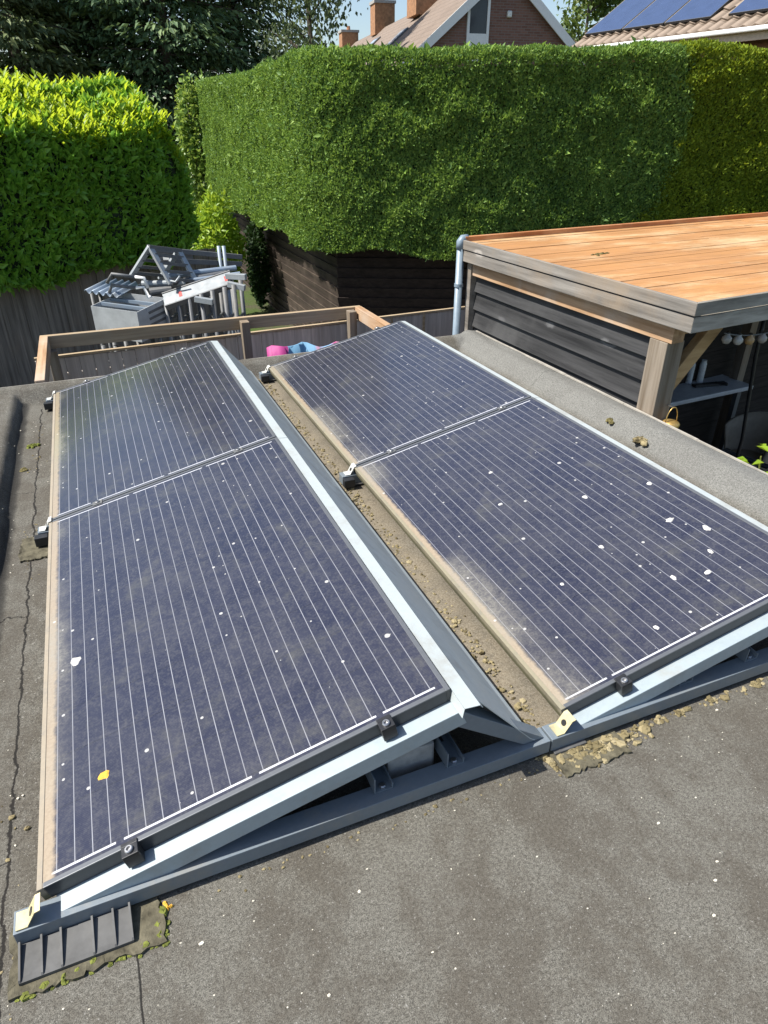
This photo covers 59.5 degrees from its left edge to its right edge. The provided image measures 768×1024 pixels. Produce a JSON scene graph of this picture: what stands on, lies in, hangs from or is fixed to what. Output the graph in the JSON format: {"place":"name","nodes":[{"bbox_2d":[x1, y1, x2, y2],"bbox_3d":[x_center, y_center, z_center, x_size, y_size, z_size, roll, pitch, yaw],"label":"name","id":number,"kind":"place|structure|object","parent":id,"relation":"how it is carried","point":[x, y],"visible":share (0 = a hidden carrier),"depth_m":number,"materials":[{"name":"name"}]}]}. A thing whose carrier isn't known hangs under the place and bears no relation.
{"place":"outdoors","nodes":[
{"label":"outdoors","id":0,"kind":"place"},
{"bbox_2d":[189,206,293,330],"bbox_3d":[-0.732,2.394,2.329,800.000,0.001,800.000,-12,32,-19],"label":"ground","id":1,"kind":"structure","parent":0,"point":[252,307],"depth_m":13.85,"materials":[{"name":"plant"}]},
{"bbox_2d":[0,0,104,137],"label":"conifer tree","id":2,"kind":"object","parent":1,"relation":"on","point":[15,29],"visible":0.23,"depth_m":20.16,"materials":[{"name":"green plant"}]},
{"bbox_2d":[0,0,185,128],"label":"conifer tree","id":3,"kind":"object","parent":1,"relation":"on","point":[82,49],"visible":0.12,"depth_m":21.83,"materials":[{"name":"green plant"}]},
{"bbox_2d":[0,248,223,387],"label":"board fence","id":4,"kind":"object","parent":1,"relation":"on","point":[29,317],"visible":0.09,"depth_m":8.58,"materials":[{"name":"grey wood"}]},
{"bbox_2d":[0,66,201,297],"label":"laurel hedge","id":5,"kind":"object","parent":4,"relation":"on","point":[103,190],"visible":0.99,"depth_m":8.16,"materials":[{"name":"green plant"}]},
{"bbox_2d":[113,341,128,358],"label":"scaffold ladder","id":6,"kind":"object","parent":4,"relation":"on","point":[125,344],"visible":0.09,"depth_m":7.17,"materials":[{"name":"metal"}]},
{"bbox_2d":[41,0,274,188],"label":"conifer tree","id":7,"kind":"object","parent":1,"relation":"on","point":[163,26],"visible":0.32,"depth_m":21.38,"materials":[{"name":"green plant"}]},
{"bbox_2d":[174,69,212,229],"bbox_3d":[-4.312,-8.031,16.105,1.160,4.373,1.126,-12,32,-19],"label":"ivy bush","id":8,"kind":"object","parent":1,"relation":"on","point":[188,127],"visible":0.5,"depth_m":15.39,"materials":[{"name":"green plant"}]},
{"bbox_2d":[190,183,246,282],"bbox_3d":[-3.033,-4.737,12.345,1.170,2.406,1.222,-12,32,-19],"label":"shrub","id":9,"kind":"object","parent":1,"relation":"on","point":[225,226],"visible":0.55,"depth_m":11.91,"materials":[{"name":"green plant"}]},
{"bbox_2d":[130,0,326,160],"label":"conifer tree","id":10,"kind":"object","parent":1,"relation":"on","point":[235,5],"visible":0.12,"depth_m":23.49,"materials":[{"name":"green plant"}]},
{"bbox_2d":[243,218,272,311],"bbox_3d":[-2.480,-4.942,13.161,0.529,1.955,1.204,-12,32,-19],"label":"ivy","id":11,"kind":"object","parent":1,"relation":"on","point":[259,275],"visible":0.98,"depth_m":12.97,"materials":[{"name":"green plant"}]},
{"bbox_2d":[249,0,367,63],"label":"birch tree","id":12,"kind":"object","parent":1,"relation":"on","point":[310,20],"visible":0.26,"depth_m":19.06,"materials":[{"name":"green plant"}]},
{"bbox_2d":[235,212,467,327],"bbox_3d":[-0.047,-3.897,11.606,11.340,1.862,3.616,21,36,32],"label":"plank fence","id":13,"kind":"object","parent":1,"relation":"on","point":[377,282],"visible":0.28,"depth_m":9.95,"materials":[{"name":"brown wood"}]},
{"bbox_2d":[631,36,767,222],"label":"conifer hedge","id":14,"kind":"object","parent":13,"relation":"on","point":[721,168],"visible":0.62,"depth_m":9.03,"materials":[{"name":"green conifer leaves"},{"name":"twig"}]},
{"bbox_2d":[0,330,767,1023],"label":"shed","id":15,"kind":"structure","parent":1,"relation":"on","point":[600,902],"depth_m":1.54,"materials":[{"name":"concrete"}]},
{"bbox_2d":[19,467,27,471],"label":"moss clump","id":16,"kind":"object","parent":15,"relation":"on","point":[23,469],"visible":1,"depth_m":3.33,"materials":[{"name":"plant"}]},
{"bbox_2d":[18,537,47,562],"bbox_3d":[-1.407,0.145,2.725,0.136,0.012,0.190,-12,32,-19],"label":"felt patch","id":17,"kind":"object","parent":15,"relation":"on","point":[29,550],"visible":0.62,"depth_m":2.70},
{"bbox_2d":[26,443,40,448],"bbox_3d":[-1.875,-0.353,3.592,0.074,0.027,0.057,-12,32,-19],"label":"moss clump","id":18,"kind":"object","parent":15,"relation":"on","point":[31,445],"visible":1,"depth_m":3.58,"materials":[{"name":"green plant"}]},
{"bbox_2d":[7,896,167,1002],"bbox_3d":[-0.629,0.889,1.429,0.308,0.011,0.189,-12,32,-19],"label":"felt patch","id":19,"kind":"object","parent":15,"relation":"on","point":[146,915],"visible":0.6,"depth_m":1.39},
{"bbox_2d":[14,900,170,1001],"bbox_3d":[-0.600,0.908,1.398,0.304,0.021,0.111,-12,32,-19],"label":"moss rim","id":20,"kind":"object","parent":19,"relation":"on","point":[25,996],"visible":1,"depth_m":1.38,"materials":[{"name":"green plant"}]},
{"bbox_2d":[163,901,173,910],"bbox_3d":[-0.480,0.869,1.468,0.026,0.011,0.032,13,32,22],"label":"leaf","id":21,"kind":"object","parent":15,"relation":"on","point":[167,905],"visible":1,"depth_m":1.47,"materials":[{"name":"yellow plant"}]},
{"bbox_2d":[13,341,550,985],"bbox_3d":[-0.799,-0.107,2.872,1.319,0.291,3.488,-12,32,-19],"label":"mounting rack","id":22,"kind":"object","parent":15,"relation":"on","point":[79,923],"visible":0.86,"depth_m":1.60,"materials":[{"name":"silver metal"}]},
{"bbox_2d":[49,341,275,520],"bbox_3d":[-1.234,-0.512,3.521,0.990,0.041,1.650,-23,35,-13],"label":"solar panel","id":23,"kind":"object","parent":22,"relation":"on","point":[123,431],"visible":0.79,"depth_m":3.33,"materials":[{"name":"blue glass"}]},
{"bbox_2d":[36,437,450,899],"bbox_3d":[-0.598,0.250,2.193,0.990,0.042,1.650,-23,35,-13],"label":"solar panel","id":24,"kind":"object","parent":22,"relation":"on","point":[226,633],"visible":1,"depth_m":1.87,"materials":[{"name":"blue glass"}]},
{"bbox_2d":[0,381,767,1019],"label":"moss debris","id":25,"kind":"object","parent":15,"relation":"on","point":[644,727],"visible":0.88,"depth_m":1.93,"materials":[{"name":"beige plant"}]},
{"bbox_2d":[2,422,766,1009],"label":"chip debris","id":26,"kind":"object","parent":15,"relation":"on","point":[360,890],"visible":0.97,"depth_m":1.50,"materials":[{"name":"grey stone"}]},
{"bbox_2d":[384,740,433,778],"bbox_3d":[0.054,0.625,1.786,0.132,0.106,0.110,-9,31,-16],"label":"ballast block","id":27,"kind":"object","parent":15,"relation":"on","point":[420,757],"depth_m":1.74,"materials":[{"name":"grey concrete"}]},
{"bbox_2d":[259,321,767,754],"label":"mounting rack","id":28,"kind":"object","parent":15,"relation":"on","point":[693,674],"visible":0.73,"depth_m":1.96,"materials":[{"name":"silver metal"}]},
{"bbox_2d":[268,321,530,471],"bbox_3d":[-0.012,-0.764,3.961,0.990,0.041,1.650,-23,35,-13],"label":"solar panel","id":29,"kind":"object","parent":28,"relation":"on","point":[367,396],"visible":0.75,"depth_m":3.78,"materials":[{"name":"blue glass"}]},
{"bbox_2d":[354,397,767,715],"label":"solar panel","id":30,"kind":"object","parent":28,"relation":"on","point":[576,566],"visible":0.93,"depth_m":2.38,"materials":[{"name":"blue glass"}]},
{"bbox_2d":[548,728,631,777],"bbox_3d":[0.554,0.644,1.855,0.220,0.012,0.145,-12,32,-19],"label":"felt patch","id":31,"kind":"object","parent":15,"relation":"on","point":[568,769],"visible":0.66,"depth_m":1.82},
{"bbox_2d":[593,743,611,752],"bbox_3d":[0.595,0.650,1.845,0.053,0.020,0.040,-12,32,-19],"label":"moss clump","id":32,"kind":"object","parent":15,"relation":"on","point":[605,747],"visible":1,"depth_m":1.84,"materials":[{"name":"beige plant"}]},
{"bbox_2d":[606,418,614,423],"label":"moss clump","id":33,"kind":"object","parent":15,"relation":"on","point":[610,420],"visible":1,"depth_m":3.75,"materials":[{"name":"beige plant"}]},
{"bbox_2d":[632,436,647,445],"bbox_3d":[1.359,-0.379,3.542,0.088,0.033,0.106,19,35,30],"label":"moss clump","id":34,"kind":"object","parent":15,"relation":"on","point":[641,440],"visible":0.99,"depth_m":3.52,"materials":[{"name":"beige plant"}]},
{"bbox_2d":[196,36,695,261],"bbox_3d":[0.044,-6.594,12.154,5.170,2.678,9.895,-12,32,-19],"label":"conifer hedge","id":35,"kind":"object","parent":1,"relation":"on","point":[333,149],"visible":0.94,"depth_m":8.73,"materials":[{"name":"green plant"}]},
{"bbox_2d":[338,0,582,67],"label":"brick house","id":36,"kind":"structure","parent":1,"relation":"on","point":[437,23],"depth_m":21.43,"materials":[{"name":"brown brick"}]},
{"bbox_2d":[370,36,380,43],"bbox_3d":[-0.700,-21.860,31.547,0.895,0.732,1.100,-7,31,-12],"label":"roof window","id":37,"kind":"structure","parent":36,"relation":"in","point":[375,40],"depth_m":31.11,"materials":[{"name":"glass"}]},
{"bbox_2d":[388,27,408,44],"bbox_3d":[0.433,-18.757,26.642,0.895,0.732,0.900,-7,31,-12],"label":"roof window","id":38,"kind":"structure","parent":36,"relation":"in","point":[402,31],"depth_m":26.31,"materials":[{"name":"glass"}]},
{"bbox_2d":[466,0,490,60],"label":"window","id":39,"kind":"structure","parent":36,"relation":"in","point":[478,17],"depth_m":20.95,"materials":[{"name":"white glass"}]},
{"bbox_2d":[553,0,622,42],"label":"leafy tree","id":40,"kind":"object","parent":1,"relation":"on","point":[602,8],"visible":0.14,"depth_m":26.20,"materials":[{"name":"green plant"}]},
{"bbox_2d":[0,0,613,124],"label":"sky","id":41,"kind":"structure","parent":0,"point":[361,23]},
{"bbox_2d":[572,0,767,65],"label":"brick house","id":42,"kind":"structure","parent":0,"point":[721,25],"depth_m":11.77,"materials":[{"name":"brown tile"}]},
{"bbox_2d":[585,0,654,35],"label":"rooftop solar panel","id":43,"kind":"object","parent":42,"relation":"on","point":[623,14],"visible":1,"depth_m":13.73,"materials":[{"name":"blue glass"}]},
{"bbox_2d":[622,0,689,30],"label":"rooftop solar panel","id":44,"kind":"object","parent":42,"relation":"on","point":[658,13],"visible":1,"depth_m":12.96,"materials":[{"name":"blue glass"}]},
{"bbox_2d":[664,0,731,24],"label":"rooftop solar panel","id":45,"kind":"object","parent":42,"relation":"on","point":[693,10],"visible":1,"depth_m":12.17,"materials":[{"name":"blue glass"}]},
{"bbox_2d":[728,0,767,15],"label":"rooftop solar panel","id":46,"kind":"object","parent":42,"relation":"on","point":[747,6],"visible":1,"depth_m":11.30,"materials":[{"name":"blue glass"}]},
{"bbox_2d":[721,448,767,471],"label":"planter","id":47,"kind":"object","parent":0,"point":[733,454],"visible":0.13,"depth_m":5.72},
{"label":"patio","id":48,"kind":"structure","parent":0,"visible":0},
{"bbox_2d":[90,293,103,344],"bbox_3d":[-3.025,-1.509,7.378,0.033,1.744,0.033,0,30,0],"label":"scaffold pole","id":49,"kind":"object","parent":48,"relation":"on","point":[92,298],"visible":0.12,"depth_m":6.96,"materials":[{"name":"metal"}]},
{"bbox_2d":[98,294,112,351],"bbox_3d":[-2.942,-1.509,7.378,0.033,1.744,0.033,0,30,0],"label":"scaffold pole","id":50,"kind":"object","parent":48,"relation":"on","point":[100,300],"depth_m":6.97,"materials":[{"name":"metal"}]},
{"bbox_2d":[101,342,116,363],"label":"scaffold ladder","id":51,"kind":"object","parent":48,"relation":"on","point":[104,346],"visible":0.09,"depth_m":6.92,"materials":[{"name":"metal"}]},
{"bbox_2d":[164,305,181,351],"bbox_3d":[-2.206,-1.465,7.368,0.046,1.678,0.405,0,30,0],"label":"scaffold ladder","id":52,"kind":"object","parent":48,"relation":"on","point":[169,319],"visible":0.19,"depth_m":6.94,"materials":[{"name":"metal"}]},
{"bbox_2d":[177,304,191,339],"bbox_3d":[-2.080,-1.480,7.360,0.046,1.713,0.405,0,30,0],"label":"scaffold ladder","id":53,"kind":"object","parent":48,"relation":"on","point":[181,318],"visible":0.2,"depth_m":6.86,"materials":[{"name":"metal"}]},
{"bbox_2d":[187,298,203,337],"bbox_3d":[-1.964,-1.494,7.352,0.046,1.744,0.405,0,30,0],"label":"scaffold ladder","id":54,"kind":"object","parent":48,"relation":"on","point":[191,313],"visible":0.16,"depth_m":6.86,"materials":[{"name":"metal"}]},
{"bbox_2d":[155,246,241,333],"bbox_3d":[-1.984,-1.922,7.688,0.968,2.152,0.208,-13,32,-21],"label":"guard rail","id":55,"kind":"object","parent":48,"relation":"on","point":[189,254],"visible":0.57,"depth_m":7.31,"materials":[{"name":"metal"}]},
{"bbox_2d":[199,294,214,336],"bbox_3d":[-1.838,-1.508,7.343,0.046,1.778,0.405,0,30,0],"label":"scaffold ladder","id":56,"kind":"object","parent":48,"relation":"on","point":[203,312],"visible":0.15,"depth_m":6.86,"materials":[{"name":"metal"}]},
{"bbox_2d":[162,270,232,310],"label":"scaffold deck","id":57,"kind":"structure","parent":56,"relation":"on","point":[177,296],"depth_m":6.79,"materials":[{"name":"metal"}]},
{"bbox_2d":[225,273,246,279],"bbox_3d":[-1.487,-2.365,6.742,0.216,0.055,0.050,7,31,12],"label":"toe board","id":58,"kind":"object","parent":57,"relation":"on","point":[236,276],"visible":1,"depth_m":6.72,"materials":[{"name":"metal"}]},
{"bbox_2d":[194,296,213,304],"bbox_3d":[-1.804,-2.119,6.728,0.189,0.078,0.050,3,30,5],"label":"toe board","id":59,"kind":"object","parent":56,"relation":"attached to","point":[203,300],"visible":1,"depth_m":6.71,"materials":[{"name":"metal"}]},
{"bbox_2d":[35,305,389,383],"bbox_3d":[-1.220,-0.555,5.624,2.645,1.837,1.165,-12,32,-19],"label":"timber frame","id":60,"kind":"object","parent":48,"relation":"on","point":[47,357],"visible":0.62,"depth_m":5.57,"materials":[{"name":"brown wood"}]},
{"bbox_2d":[210,290,226,335],"bbox_3d":[-1.722,-1.522,7.336,0.046,1.809,0.405,0,30,0],"label":"scaffold ladder","id":61,"kind":"object","parent":48,"relation":"on","point":[214,307],"visible":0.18,"depth_m":6.94,"materials":[{"name":"metal"}]},
{"bbox_2d":[222,280,235,333],"bbox_3d":[-1.597,-1.537,7.327,0.046,1.843,0.405,0,30,0],"label":"scaffold ladder","id":62,"kind":"object","parent":48,"relation":"on","point":[226,304],"visible":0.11,"depth_m":6.81,"materials":[{"name":"metal"}]},
{"bbox_2d":[231,280,245,336],"bbox_3d":[-1.502,-1.548,7.321,0.046,1.868,0.405,0,30,0],"label":"scaffold ladder","id":63,"kind":"object","parent":48,"relation":"on","point":[235,303],"visible":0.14,"depth_m":6.91,"materials":[{"name":"metal"}]},
{"bbox_2d":[227,281,245,290],"bbox_3d":[-1.479,-2.265,6.730,0.184,0.085,0.050,5,30,9],"label":"toe board","id":64,"kind":"object","parent":63,"relation":"attached to","point":[241,287],"visible":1,"depth_m":6.71,"materials":[{"name":"metal"}]},
{"bbox_2d":[34,306,464,381],"bbox_3d":[-0.305,-1.112,6.783,5.501,1.649,0.068,-14,33,-22],"label":"board fence","id":65,"kind":"object","parent":48,"relation":"on","point":[436,323],"visible":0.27,"depth_m":6.03,"materials":[{"name":"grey wood"}]},
{"bbox_2d":[267,341,336,356],"bbox_3d":[-0.489,-0.682,5.980,0.953,1.683,0.197,-12,32,-19],"label":"plastic sheet","id":66,"kind":"object","parent":48,"relation":"on","point":[300,347],"visible":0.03,"depth_m":5.53,"materials":[{"name":"plastic"}]},
{"bbox_2d":[463,212,767,448],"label":"garden shelter","id":67,"kind":"object","parent":48,"relation":"on","point":[644,316],"visible":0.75,"depth_m":4.35,"materials":[{"name":"brown wood"}]},
{"bbox_2d":[452,234,468,334],"bbox_3d":[0.590,-0.981,5.663,0.094,2.536,0.069,-12,32,-19],"label":"downpipe","id":68,"kind":"object","parent":67,"relation":"attached to","point":[458,284],"visible":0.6,"depth_m":5.18,"materials":[{"name":"grey plastic"}]},
{"bbox_2d":[591,252,608,255],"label":"leaf litter","id":69,"kind":"object","parent":67,"relation":"on","point":[598,254],"visible":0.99,"depth_m":4.53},
{"bbox_2d":[663,404,679,427],"bbox_3d":[1.593,-0.459,3.752,0.116,0.273,0.116,-12,32,-19],"label":"lantern","id":70,"kind":"object","parent":67,"relation":"hanging from","point":[674,423],"visible":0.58,"depth_m":3.71,"materials":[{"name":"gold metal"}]},
{"bbox_2d":[721,331,767,344],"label":"string lights","id":71,"kind":"object","parent":67,"relation":"hanging from","point":[762,337],"visible":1,"depth_m":3.69,"materials":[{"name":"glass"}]},
{"bbox_2d":[735,320,765,457],"bbox_3d":[2.462,-0.331,4.803,0.159,2.266,0.044,-12,32,-19],"label":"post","id":72,"kind":"object","parent":67,"relation":"hanging from","point":[757,347],"visible":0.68,"depth_m":4.51,"materials":[{"name":"metal"}]},
{"bbox_2d":[670,375,752,449],"bbox_3d":[2.906,-0.823,6.980,1.676,0.950,0.560,-14,33,-22],"label":"garden table","id":73,"kind":"object","parent":48,"relation":"on","point":[684,393],"visible":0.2,"depth_m":6.76,"materials":[{"name":"metal"}]},
{"bbox_2d":[685,363,695,383],"bbox_3d":[3.130,-1.430,6.851,0.064,0.230,0.062,-12,32,-19],"label":"bottle","id":74,"kind":"object","parent":73,"relation":"on","point":[689,376],"visible":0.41,"depth_m":6.85,"materials":[{"name":"grey plastic"}]},
{"bbox_2d":[696,359,706,382],"bbox_3d":[3.257,-1.446,6.878,0.064,0.230,0.062,-12,32,-19],"label":"bottle","id":75,"kind":"object","parent":73,"relation":"on","point":[701,371],"visible":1,"depth_m":6.86,"materials":[{"name":"grey plastic"}]},
{"bbox_2d":[691,381,727,387],"bbox_3d":[3.319,-1.288,6.799,0.375,0.036,0.130,-7,31,-12],"label":"hand tool","id":76,"kind":"object","parent":73,"relation":"on","point":[709,384],"visible":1,"depth_m":6.80,"materials":[{"name":"black plastic"}]},
{"bbox_2d":[724,411,767,469],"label":"tub chair","id":77,"kind":"object","parent":48,"relation":"on","point":[756,431],"visible":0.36,"depth_m":6.57,"materials":[{"name":"grey plastic"}]},
{"bbox_2d":[737,443,767,472],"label":"leafy plant","id":78,"kind":"object","parent":48,"relation":"on","point":[763,447],"visible":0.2,"depth_m":3.68,"materials":[{"name":"green plant"}]},
{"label":"scaffold ladder","id":79,"kind":"object","parent":48,"relation":"on","visible":0},
{"bbox_2d":[91,293,166,341],"bbox_3d":[-2.573,-1.988,6.844,0.661,0.402,0.334,7,31,13],"label":"metal trough","id":80,"kind":"object","parent":79,"relation":"on","point":[126,310],"visible":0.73,"depth_m":6.76,"materials":[{"name":"metal"}]},
{"bbox_2d":[84,278,140,297],"bbox_3d":[-2.800,-2.320,6.941,0.390,0.099,0.485,6,30,10],"label":"corrugated sheet","id":81,"kind":"object","parent":80,"relation":"on","point":[102,287],"visible":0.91,"depth_m":6.88,"materials":[{"name":"grey metal"}]},
{"bbox_2d":[106,283,151,298],"bbox_3d":[-2.574,-2.224,6.760,0.458,0.151,0.034,0,30,0],"label":"tube hoop","id":82,"kind":"object","parent":80,"relation":"on","point":[112,285],"visible":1,"depth_m":6.73,"materials":[{"name":"metal"}]},
{"bbox_2d":[106,272,149,287],"bbox_3d":[-2.563,-2.307,6.689,0.428,0.154,0.034,0,30,0],"label":"tube hoop","id":83,"kind":"object","parent":82,"relation":"on","point":[126,276],"visible":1,"depth_m":6.66,"materials":[{"name":"metal"}]},
{"bbox_2d":[149,285,171,295],"bbox_3d":[-2.294,-2.279,6.907,0.228,0.103,0.084,-7,31,-11],"label":"scaffold tube","id":84,"kind":"object","parent":80,"relation":"on","point":[155,291],"visible":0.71,"depth_m":6.87,"materials":[{"name":"metal"}]},
{"bbox_2d":[141,280,186,286],"bbox_3d":[-2.283,-2.372,6.969,0.445,0.068,0.068,-3,30,-6],"label":"scaffold tube","id":85,"kind":"object","parent":84,"relation":"on","point":[154,283],"visible":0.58,"depth_m":6.94,"materials":[{"name":"metal"}]},
{"bbox_2d":[172,270,225,285],"bbox_3d":[-1.941,-2.462,7.061,0.589,0.101,0.056,-17,34,-26],"label":"scaffold tube","id":86,"kind":"object","parent":85,"relation":"on","point":[208,274],"visible":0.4,"depth_m":7.05,"materials":[{"name":"metal"}]},
{"bbox_2d":[168,265,236,277],"bbox_3d":[-1.926,-2.548,7.127,0.723,0.087,0.060,-13,32,-21],"label":"scaffold tube","id":87,"kind":"object","parent":86,"relation":"on","point":[209,270],"visible":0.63,"depth_m":7.12,"materials":[{"name":"silver metal"}]},
{"bbox_2d":[189,271,239,282],"bbox_3d":[-1.774,-2.466,7.059,0.529,0.085,0.054,-12,32,-19],"label":"scaffold tube","id":88,"kind":"object","parent":86,"relation":"on","point":[198,278],"visible":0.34,"depth_m":6.99,"materials":[{"name":"silver metal"}]},
{"bbox_2d":[129,244,195,284],"bbox_3d":[-2.245,-2.519,6.866,0.612,0.438,0.417,7,31,11],"label":"folding ladder","id":89,"kind":"object","parent":88,"relation":"on","point":[178,253],"visible":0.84,"depth_m":6.80,"materials":[{"name":"metal"}]}
]}

